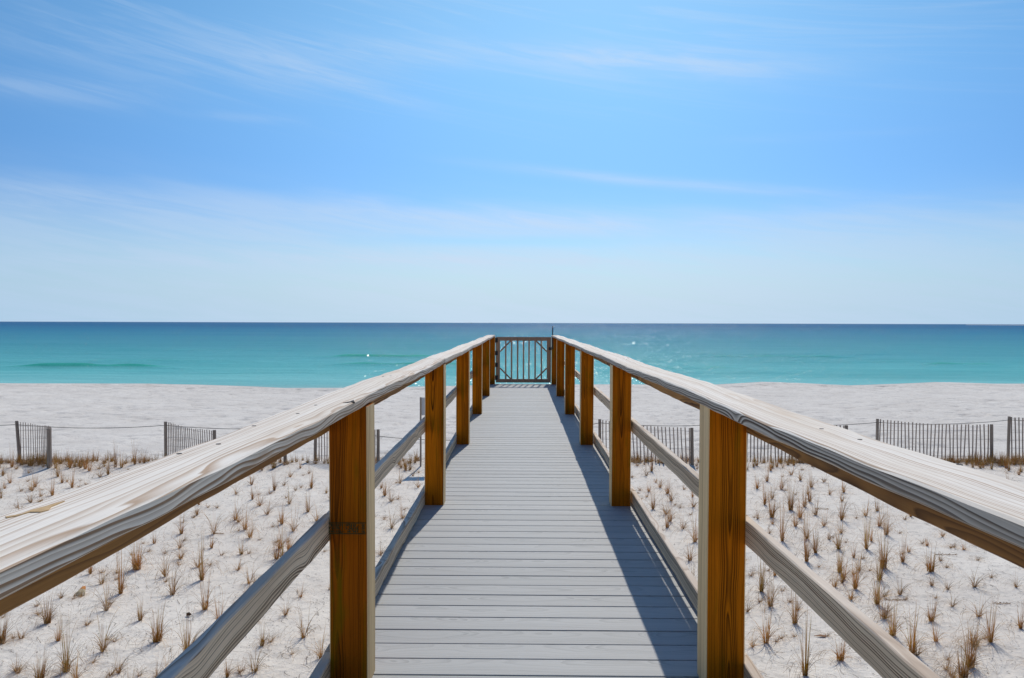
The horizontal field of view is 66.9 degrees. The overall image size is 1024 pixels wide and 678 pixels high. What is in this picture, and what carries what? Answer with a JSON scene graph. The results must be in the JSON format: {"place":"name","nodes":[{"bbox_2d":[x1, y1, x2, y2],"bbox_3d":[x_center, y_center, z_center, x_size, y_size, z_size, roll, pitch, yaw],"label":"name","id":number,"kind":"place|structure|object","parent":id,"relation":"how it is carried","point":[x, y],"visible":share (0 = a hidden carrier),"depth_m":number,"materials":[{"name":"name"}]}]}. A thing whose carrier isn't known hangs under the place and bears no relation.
{"place":"outdoors","nodes":[
{"label":"outdoors","id":0,"kind":"place"},
{"bbox_2d":[0,382,1023,677],"bbox_3d":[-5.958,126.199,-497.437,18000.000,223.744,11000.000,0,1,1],"label":"sand","id":1,"kind":"structure","parent":0,"point":[94,418],"depth_m":15.57,"materials":[{"name":"sand"}]},
{"bbox_2d":[0,614,38,643],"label":"grass tuft","id":2,"kind":"object","parent":1,"relation":"on","point":[3,636],"visible":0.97,"depth_m":9.68,"materials":[{"name":"plant"}]},
{"bbox_2d":[1,653,40,676],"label":"grass tuft","id":3,"kind":"object","parent":1,"relation":"on","point":[17,668],"visible":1,"depth_m":8.87,"materials":[{"name":"plant"}]},
{"bbox_2d":[13,484,49,503],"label":"grass tuft","id":4,"kind":"object","parent":1,"relation":"on","point":[28,499],"visible":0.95,"depth_m":17.45,"materials":[{"name":"plant"}]},
{"bbox_2d":[15,421,51,468],"bbox_3d":[-13.598,3.204,22.246,2.642,1.524,0.407,1,2,41],"label":"sand fence","id":5,"kind":"object","parent":1,"relation":"on","point":[48,430],"visible":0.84,"depth_m":22.66,"materials":[{"name":"grey wood"}]},
{"bbox_2d":[12,649,71,677],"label":"grass tuft","id":6,"kind":"object","parent":1,"relation":"on","point":[38,674],"visible":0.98,"depth_m":8.66,"materials":[{"name":"plant"}]},
{"bbox_2d":[11,592,80,634],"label":"grass tuft","id":7,"kind":"object","parent":1,"relation":"on","point":[47,620],"visible":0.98,"depth_m":10.27,"materials":[{"name":"plant"}]},
{"bbox_2d":[32,614,72,643],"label":"grass tuft","id":8,"kind":"object","parent":1,"relation":"on","point":[59,636],"visible":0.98,"depth_m":9.73,"materials":[{"name":"plant"}]},
{"bbox_2d":[27,607,103,677],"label":"grass tuft","id":9,"kind":"object","parent":1,"relation":"on","point":[67,659],"visible":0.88,"depth_m":8.87,"materials":[{"name":"plant"}]},
{"bbox_2d":[65,464,84,488],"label":"grass tuft","id":10,"kind":"object","parent":1,"relation":"on","point":[72,484],"visible":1,"depth_m":19.10,"materials":[{"name":"plant"}]},
{"bbox_2d":[37,651,114,677],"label":"grass tuft","id":11,"kind":"object","parent":1,"relation":"on","point":[74,674],"visible":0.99,"depth_m":8.71,"materials":[{"name":"plant"}]},
{"bbox_2d":[73,586,85,596],"bbox_3d":[-6.421,3.744,11.496,0.164,0.100,0.245,0,1,-25],"label":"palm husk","id":12,"kind":"object","parent":1,"relation":"on","point":[82,589],"visible":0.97,"depth_m":11.48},
{"bbox_2d":[76,564,115,588],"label":"grass tuft","id":13,"kind":"object","parent":1,"relation":"on","point":[99,581],"visible":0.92,"depth_m":11.98,"materials":[{"name":"plant"}]},
{"bbox_2d":[71,603,141,661],"bbox_3d":[-4.901,3.486,9.445,0.861,0.676,0.865,1,1,23],"label":"grass tuft","id":14,"kind":"object","parent":1,"relation":"on","point":[102,644],"visible":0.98,"depth_m":9.44,"materials":[{"name":"plant"}]},
{"bbox_2d":[75,569,138,617],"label":"grass tuft","id":15,"kind":"object","parent":1,"relation":"on","point":[106,606],"visible":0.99,"depth_m":10.81,"materials":[{"name":"plant"}]},
{"bbox_2d":[87,549,146,596],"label":"grass tuft","id":16,"kind":"object","parent":1,"relation":"on","point":[120,589],"visible":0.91,"depth_m":11.57,"materials":[{"name":"plant"}]},
{"bbox_2d":[95,649,146,676],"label":"grass tuft","id":17,"kind":"object","parent":1,"relation":"on","point":[119,666],"visible":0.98,"depth_m":8.85,"materials":[{"name":"plant"}]},
{"bbox_2d":[110,542,154,572],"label":"grass tuft","id":18,"kind":"object","parent":1,"relation":"on","point":[137,557],"visible":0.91,"depth_m":12.70,"materials":[{"name":"plant"}]},
{"bbox_2d":[116,543,156,572],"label":"grass tuft","id":19,"kind":"object","parent":1,"relation":"on","point":[137,565],"visible":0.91,"depth_m":12.69,"materials":[{"name":"plant"}]},
{"bbox_2d":[119,599,164,624],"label":"grass tuft","id":20,"kind":"object","parent":1,"relation":"on","point":[140,616],"visible":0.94,"depth_m":10.48,"materials":[{"name":"plant"}]},
{"bbox_2d":[122,597,187,649],"bbox_3d":[-4.452,3.524,9.766,0.874,0.584,0.780,0,1,12],"label":"grass tuft","id":21,"kind":"object","parent":1,"relation":"on","point":[157,637],"visible":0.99,"depth_m":9.71,"materials":[{"name":"plant"}]},
{"bbox_2d":[145,546,192,579],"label":"grass tuft","id":22,"kind":"object","parent":1,"relation":"on","point":[164,573],"visible":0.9,"depth_m":12.38,"materials":[{"name":"plant"}]},
{"bbox_2d":[151,559,195,596],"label":"grass tuft","id":23,"kind":"object","parent":1,"relation":"on","point":[172,592],"visible":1,"depth_m":11.56,"materials":[{"name":"plant"}]},
{"bbox_2d":[155,541,203,566],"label":"grass tuft","id":24,"kind":"object","parent":1,"relation":"on","point":[180,552],"visible":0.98,"depth_m":13.33,"materials":[{"name":"plant"}]},
{"bbox_2d":[166,515,195,536],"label":"grass tuft","id":25,"kind":"object","parent":1,"relation":"on","point":[181,528],"visible":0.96,"depth_m":14.89,"materials":[{"name":"plant"}]},
{"bbox_2d":[162,608,204,659],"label":"grass tuft","id":26,"kind":"object","parent":1,"relation":"on","point":[188,645],"visible":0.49,"depth_m":9.28,"materials":[{"name":"plant"}]},
{"bbox_2d":[164,421,215,456],"bbox_3d":[-9.160,3.189,22.009,2.872,1.460,0.100,1,2,40],"label":"sand fence","id":27,"kind":"object","parent":1,"relation":"on","point":[176,437],"visible":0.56,"depth_m":22.40,"materials":[{"name":"grey wood"}]},
{"bbox_2d":[175,528,229,585],"bbox_3d":[-4.923,3.364,12.199,0.921,0.934,0.748,-1,1,-35],"label":"grass tuft","id":28,"kind":"object","parent":1,"relation":"on","point":[201,576],"visible":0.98,"depth_m":12.22,"materials":[{"name":"plant"}]},
{"bbox_2d":[178,562,230,621],"bbox_3d":[-4.277,3.477,10.915,0.940,0.697,0.797,1,1,23],"label":"grass tuft","id":29,"kind":"object","parent":1,"relation":"on","point":[203,607],"visible":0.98,"depth_m":10.90,"materials":[{"name":"plant"}]},
{"bbox_2d":[187,592,228,630],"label":"grass tuft","id":30,"kind":"object","parent":1,"relation":"on","point":[215,615],"visible":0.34,"depth_m":10.34,"materials":[{"name":"plant"}]},
{"bbox_2d":[186,504,232,535],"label":"grass tuft","id":31,"kind":"object","parent":1,"relation":"on","point":[213,530],"visible":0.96,"depth_m":14.93,"materials":[{"name":"plant"}]},
{"bbox_2d":[213,659,244,677],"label":"grass tuft","id":32,"kind":"object","parent":1,"relation":"on","point":[227,673],"visible":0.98,"depth_m":8.75,"materials":[{"name":"plant"}]},
{"bbox_2d":[229,500,253,530],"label":"grass tuft","id":33,"kind":"object","parent":1,"relation":"on","point":[245,523],"visible":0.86,"depth_m":15.21,"materials":[{"name":"plant"}]},
{"bbox_2d":[223,490,261,524],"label":"grass tuft","id":34,"kind":"object","parent":1,"relation":"on","point":[234,518],"visible":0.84,"depth_m":16.00,"materials":[{"name":"plant"}]},
{"bbox_2d":[227,561,260,583],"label":"grass tuft","id":35,"kind":"object","parent":1,"relation":"on","point":[248,582],"visible":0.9,"depth_m":12.02,"materials":[{"name":"plant"}]},
{"bbox_2d":[230,514,268,541],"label":"grass tuft","id":36,"kind":"object","parent":1,"relation":"on","point":[250,534],"visible":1,"depth_m":14.68,"materials":[{"name":"plant"}]},
{"bbox_2d":[219,640,282,677],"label":"grass tuft","id":37,"kind":"object","parent":1,"relation":"on","point":[256,669],"visible":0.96,"depth_m":8.86,"materials":[{"name":"plant"}]},
{"bbox_2d":[243,622,282,652],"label":"grass tuft","id":38,"kind":"object","parent":1,"relation":"on","point":[262,639],"visible":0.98,"depth_m":9.65,"materials":[{"name":"plant"}]},
{"bbox_2d":[256,528,290,560],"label":"grass tuft","id":39,"kind":"object","parent":1,"relation":"on","point":[275,556],"visible":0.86,"depth_m":13.30,"materials":[{"name":"plant"}]},
{"bbox_2d":[256,517,297,551],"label":"grass tuft","id":40,"kind":"object","parent":1,"relation":"on","point":[281,538],"visible":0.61,"depth_m":14.00,"materials":[{"name":"plant"}]},
{"bbox_2d":[262,501,299,525],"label":"grass tuft","id":41,"kind":"object","parent":1,"relation":"on","point":[281,522],"visible":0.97,"depth_m":15.62,"materials":[{"name":"plant"}]},
{"bbox_2d":[268,533,295,553],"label":"grass tuft","id":42,"kind":"object","parent":1,"relation":"on","point":[288,545],"visible":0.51,"depth_m":13.79,"materials":[{"name":"plant"}]},
{"bbox_2d":[264,599,307,620],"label":"grass tuft","id":43,"kind":"object","parent":1,"relation":"on","point":[285,612],"visible":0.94,"depth_m":10.71,"materials":[{"name":"plant"}]},
{"bbox_2d":[268,503,309,531],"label":"grass tuft","id":44,"kind":"object","parent":1,"relation":"on","point":[293,528],"visible":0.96,"depth_m":15.09,"materials":[{"name":"plant"}]},
{"bbox_2d":[268,601,327,642],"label":"grass tuft","id":45,"kind":"object","parent":1,"relation":"on","point":[302,634],"visible":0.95,"depth_m":9.87,"materials":[{"name":"plant"}]},
{"bbox_2d":[282,626,327,665],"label":"grass tuft","id":46,"kind":"object","parent":1,"relation":"on","point":[320,653],"visible":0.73,"depth_m":9.26,"materials":[{"name":"plant"}]},
{"bbox_2d":[314,429,379,463],"bbox_3d":[-4.719,3.189,22.076,2.623,1.438,0.160,1,1,34],"label":"sand fence","id":47,"kind":"object","parent":1,"relation":"on","point":[377,449],"visible":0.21,"depth_m":22.58,"materials":[{"name":"grey wood"}]},
{"bbox_2d":[420,397,424,465],"bbox_3d":[-2.300,2.741,21.691,0.558,2.231,0.061,0,1,-7],"label":"beach sign","id":48,"kind":"object","parent":1,"relation":"on","point":[422,405],"visible":0.42,"depth_m":21.65,"materials":[{"name":"grey wood"}]},
{"bbox_2d":[0,335,1023,677],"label":"boardwalk","id":49,"kind":"structure","parent":1,"relation":"on","point":[530,539],"depth_m":2.98,"materials":[{"name":"grey"}]},
{"bbox_2d":[495,326,552,382],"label":"wooden gate","id":50,"kind":"structure","parent":49,"relation":"attached to","point":[517,339],"depth_m":16.67,"materials":[{"name":"wood"}]},
{"bbox_2d":[598,419,693,464],"bbox_3d":[3.891,3.285,22.801,3.149,1.614,0.106,1,2,38],"label":"sand fence","id":51,"kind":"object","parent":1,"relation":"on","point":[691,439],"visible":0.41,"depth_m":22.30,"materials":[{"name":"grey wood"}]},
{"bbox_2d":[640,486,669,510],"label":"grass tuft","id":52,"kind":"object","parent":1,"relation":"on","point":[652,505],"visible":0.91,"depth_m":16.80,"materials":[{"name":"plant"}]},
{"bbox_2d":[655,498,686,521],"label":"grass tuft","id":53,"kind":"object","parent":1,"relation":"on","point":[671,514],"visible":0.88,"depth_m":15.79,"materials":[{"name":"plant"}]},
{"bbox_2d":[671,510,697,541],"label":"grass tuft","id":54,"kind":"object","parent":1,"relation":"on","point":[695,536],"visible":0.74,"depth_m":14.30,"materials":[{"name":"plant"}]},
{"bbox_2d":[678,534,697,565],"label":"grass tuft","id":55,"kind":"object","parent":1,"relation":"on","point":[689,557],"visible":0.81,"depth_m":13.21,"materials":[{"name":"plant"}]},
{"bbox_2d":[745,555,777,599],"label":"grass tuft","id":56,"kind":"object","parent":1,"relation":"on","point":[761,587],"visible":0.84,"depth_m":11.72,"materials":[{"name":"plant"}]},
{"bbox_2d":[750,482,781,507],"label":"grass tuft","id":57,"kind":"object","parent":1,"relation":"on","point":[765,501],"visible":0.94,"depth_m":17.15,"materials":[{"name":"plant"}]},
{"bbox_2d":[745,567,801,610],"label":"grass tuft","id":58,"kind":"object","parent":1,"relation":"on","point":[771,602],"visible":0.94,"depth_m":11.13,"materials":[{"name":"plant"}]},
{"bbox_2d":[745,600,802,655],"bbox_3d":[3.183,3.547,9.881,0.860,0.695,0.848,0,1,-22],"label":"grass tuft","id":59,"kind":"object","parent":1,"relation":"on","point":[767,634],"visible":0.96,"depth_m":9.87,"materials":[{"name":"plant"}]},
{"bbox_2d":[752,488,797,519],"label":"grass tuft","id":60,"kind":"object","parent":1,"relation":"on","point":[771,514],"visible":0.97,"depth_m":15.97,"materials":[{"name":"plant"}]},
{"bbox_2d":[767,494,800,540],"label":"grass tuft","id":61,"kind":"object","parent":1,"relation":"on","point":[782,535],"visible":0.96,"depth_m":14.26,"materials":[{"name":"plant"}]},
{"bbox_2d":[773,478,806,511],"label":"grass tuft","id":62,"kind":"object","parent":1,"relation":"on","point":[790,505],"visible":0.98,"depth_m":16.63,"materials":[{"name":"plant"}]},
{"bbox_2d":[747,425,847,461],"bbox_3d":[8.361,3.285,23.137,3.064,1.604,0.158,1,1,26],"label":"sand fence","id":63,"kind":"object","parent":1,"relation":"on","point":[844,427],"visible":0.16,"depth_m":23.53,"materials":[{"name":"grey wood"}]},
{"bbox_2d":[0,420,1021,440],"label":"rope","id":64,"kind":"object","parent":63,"relation":"attached to","point":[449,440],"visible":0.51,"depth_m":23.08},
{"bbox_2d":[765,580,829,627],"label":"grass tuft","id":65,"kind":"object","parent":1,"relation":"on","point":[796,613],"visible":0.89,"depth_m":10.53,"materials":[{"name":"plant"}]},
{"bbox_2d":[785,493,813,518],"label":"grass tuft","id":66,"kind":"object","parent":1,"relation":"on","point":[799,514],"visible":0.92,"depth_m":15.99,"materials":[{"name":"plant"}]},
{"bbox_2d":[776,507,825,540],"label":"grass tuft","id":67,"kind":"object","parent":1,"relation":"on","point":[806,535],"visible":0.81,"depth_m":14.47,"materials":[{"name":"plant"}]},
{"bbox_2d":[760,607,845,676],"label":"grass tuft","id":68,"kind":"object","parent":1,"relation":"on","point":[805,673],"visible":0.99,"depth_m":8.98,"materials":[{"name":"plant"}]},
{"bbox_2d":[786,516,828,564],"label":"grass tuft","id":69,"kind":"object","parent":1,"relation":"on","point":[807,554],"visible":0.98,"depth_m":13.08,"materials":[{"name":"plant"}]},
{"bbox_2d":[796,518,831,554],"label":"grass tuft","id":70,"kind":"object","parent":1,"relation":"on","point":[815,550],"visible":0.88,"depth_m":13.58,"materials":[{"name":"plant"}]},
{"bbox_2d":[815,523,850,549],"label":"grass tuft","id":71,"kind":"object","parent":1,"relation":"on","point":[838,540],"visible":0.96,"depth_m":13.80,"materials":[{"name":"plant"}]},
{"bbox_2d":[809,639,860,669],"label":"grass tuft","id":72,"kind":"object","parent":1,"relation":"on","point":[840,657],"visible":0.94,"depth_m":9.39,"materials":[{"name":"plant"}]},
{"bbox_2d":[823,565,864,586],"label":"grass tuft","id":73,"kind":"object","parent":1,"relation":"on","point":[842,580],"visible":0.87,"depth_m":12.09,"materials":[{"name":"plant"}]},
{"bbox_2d":[823,538,867,573],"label":"grass tuft","id":74,"kind":"object","parent":1,"relation":"on","point":[838,569],"visible":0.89,"depth_m":12.56,"materials":[{"name":"plant"}]},
{"bbox_2d":[825,484,869,522],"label":"grass tuft","id":75,"kind":"object","parent":1,"relation":"on","point":[841,512],"visible":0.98,"depth_m":15.90,"materials":[{"name":"plant"}]},
{"bbox_2d":[823,550,881,591],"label":"grass tuft","id":76,"kind":"object","parent":1,"relation":"on","point":[855,584],"visible":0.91,"depth_m":11.81,"materials":[{"name":"plant"}]},
{"bbox_2d":[846,511,882,549],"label":"grass tuft","id":77,"kind":"object","parent":1,"relation":"on","point":[865,541],"visible":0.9,"depth_m":13.86,"materials":[{"name":"plant"}]},
{"bbox_2d":[850,499,886,517],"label":"grass tuft","id":78,"kind":"object","parent":1,"relation":"on","point":[866,514],"visible":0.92,"depth_m":16.23,"materials":[{"name":"plant"}]},
{"bbox_2d":[847,559,904,608],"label":"grass tuft","id":79,"kind":"object","parent":1,"relation":"on","point":[876,594],"visible":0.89,"depth_m":11.19,"materials":[{"name":"plant"}]},
{"bbox_2d":[864,501,896,528],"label":"grass tuft","id":80,"kind":"object","parent":1,"relation":"on","point":[879,520],"visible":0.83,"depth_m":15.49,"materials":[{"name":"plant"}]},
{"bbox_2d":[857,586,907,625],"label":"grass tuft","id":81,"kind":"object","parent":1,"relation":"on","point":[885,612],"visible":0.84,"depth_m":10.66,"materials":[{"name":"plant"}]},
{"bbox_2d":[857,504,908,534],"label":"grass tuft","id":82,"kind":"object","parent":1,"relation":"on","point":[886,532],"visible":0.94,"depth_m":14.84,"materials":[{"name":"plant"}]},
{"bbox_2d":[859,527,907,569],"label":"grass tuft","id":83,"kind":"object","parent":1,"relation":"on","point":[885,559],"visible":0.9,"depth_m":12.77,"materials":[{"name":"plant"}]},
{"bbox_2d":[855,539,914,585],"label":"grass tuft","id":84,"kind":"object","parent":1,"relation":"on","point":[881,574],"visible":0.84,"depth_m":12.20,"materials":[{"name":"plant"}]},
{"bbox_2d":[860,584,911,621],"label":"grass tuft","id":85,"kind":"object","parent":1,"relation":"on","point":[881,615],"visible":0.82,"depth_m":10.65,"materials":[{"name":"plant"}]},
{"bbox_2d":[867,592,924,639],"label":"grass tuft","id":86,"kind":"object","parent":1,"relation":"on","point":[893,631],"visible":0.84,"depth_m":10.09,"materials":[{"name":"plant"}]},
{"bbox_2d":[876,580,922,599],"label":"grass tuft","id":87,"kind":"object","parent":1,"relation":"on","point":[900,591],"visible":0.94,"depth_m":11.60,"materials":[{"name":"plant"}]},
{"bbox_2d":[892,534,916,562],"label":"grass tuft","id":88,"kind":"object","parent":1,"relation":"on","point":[902,558],"visible":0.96,"depth_m":13.10,"materials":[{"name":"plant"}]},
{"bbox_2d":[892,605,945,665],"bbox_3d":[4.959,3.561,9.643,0.822,0.696,0.865,1,1,21],"label":"grass tuft","id":89,"kind":"object","parent":1,"relation":"on","point":[911,649],"visible":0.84,"depth_m":9.59,"materials":[{"name":"plant"}]},
{"bbox_2d":[896,636,949,656],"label":"grass tuft","id":90,"kind":"object","parent":1,"relation":"on","point":[920,650],"visible":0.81,"depth_m":9.53,"materials":[{"name":"plant"}]},
{"bbox_2d":[899,595,956,622],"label":"grass tuft","id":91,"kind":"object","parent":1,"relation":"on","point":[930,616],"visible":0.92,"depth_m":10.59,"materials":[{"name":"plant"}]},
{"bbox_2d":[900,543,965,577],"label":"grass tuft","id":92,"kind":"object","parent":1,"relation":"on","point":[931,564],"visible":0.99,"depth_m":12.61,"materials":[{"name":"plant"}]},
{"bbox_2d":[876,419,992,459],"bbox_3d":[12.712,3.290,23.400,3.155,1.600,0.101,1,1,24],"label":"sand fence","id":93,"kind":"object","parent":1,"relation":"on","point":[878,431],"visible":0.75,"depth_m":23.30,"materials":[{"name":"grey wood"}]},
{"bbox_2d":[916,618,952,646],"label":"grass tuft","id":94,"kind":"object","parent":1,"relation":"on","point":[935,639],"visible":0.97,"depth_m":9.92,"materials":[{"name":"plant"}]},
{"bbox_2d":[929,661,964,677],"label":"grass tuft","id":95,"kind":"object","parent":1,"relation":"on","point":[951,671],"visible":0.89,"depth_m":8.97,"materials":[{"name":"plant"}]},
{"bbox_2d":[930,640,1001,677],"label":"grass tuft","id":96,"kind":"object","parent":1,"relation":"on","point":[965,674],"visible":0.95,"depth_m":8.95,"materials":[{"name":"plant"}]},
{"bbox_2d":[931,617,1002,674],"bbox_3d":[5.440,3.600,9.259,0.894,0.642,0.867,0,1,7],"label":"grass tuft","id":97,"kind":"object","parent":1,"relation":"on","point":[972,655],"visible":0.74,"depth_m":9.23,"materials":[{"name":"plant"}]},
{"bbox_2d":[943,562,1000,594],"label":"grass tuft","id":98,"kind":"object","parent":1,"relation":"on","point":[974,585],"visible":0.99,"depth_m":11.92,"materials":[{"name":"plant"}]},
{"bbox_2d":[949,593,1001,619],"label":"grass tuft","id":99,"kind":"object","parent":1,"relation":"on","point":[979,615],"visible":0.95,"depth_m":10.78,"materials":[{"name":"plant"}]},
{"bbox_2d":[950,607,1013,651],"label":"grass tuft","id":100,"kind":"object","parent":1,"relation":"on","point":[970,634],"visible":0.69,"depth_m":9.83,"materials":[{"name":"plant"}]},
{"bbox_2d":[955,592,1017,648],"bbox_3d":[6.105,3.541,9.957,0.794,0.696,0.927,0,1,5],"label":"grass tuft","id":101,"kind":"object","parent":1,"relation":"on","point":[989,630],"visible":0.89,"depth_m":9.91,"materials":[{"name":"plant"}]},
{"bbox_2d":[991,599,1023,628],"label":"grass tuft","id":102,"kind":"object","parent":1,"relation":"on","point":[1020,624],"visible":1,"depth_m":10.38,"materials":[{"name":"plant"}]},
{"bbox_2d":[1006,416,1023,459],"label":"sand fence","id":103,"kind":"object","parent":1,"relation":"on","point":[1009,425],"visible":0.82,"depth_m":24.69,"materials":[{"name":"grey wood"}]},
{"bbox_2d":[0,322,1023,387],"bbox_3d":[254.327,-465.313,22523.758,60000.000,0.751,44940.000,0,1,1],"label":"water","id":104,"kind":"structure","parent":0,"point":[304,354],"depth_m":153.40,"materials":[{"name":"liquid"}]},
{"bbox_2d":[0,447,1023,677],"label":"dune grass","id":105,"kind":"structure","parent":0,"point":[975,460],"depth_m":21.51,"materials":[{"name":"plant"}]},
{"bbox_2d":[0,0,1023,323],"label":"sky","id":106,"kind":"structure","parent":0,"point":[372,161],"materials":[{"name":"blue"}]},
{"bbox_2d":[1,465,1023,677],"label":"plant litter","id":107,"kind":"object","parent":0,"point":[674,544],"visible":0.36,"depth_m":11.37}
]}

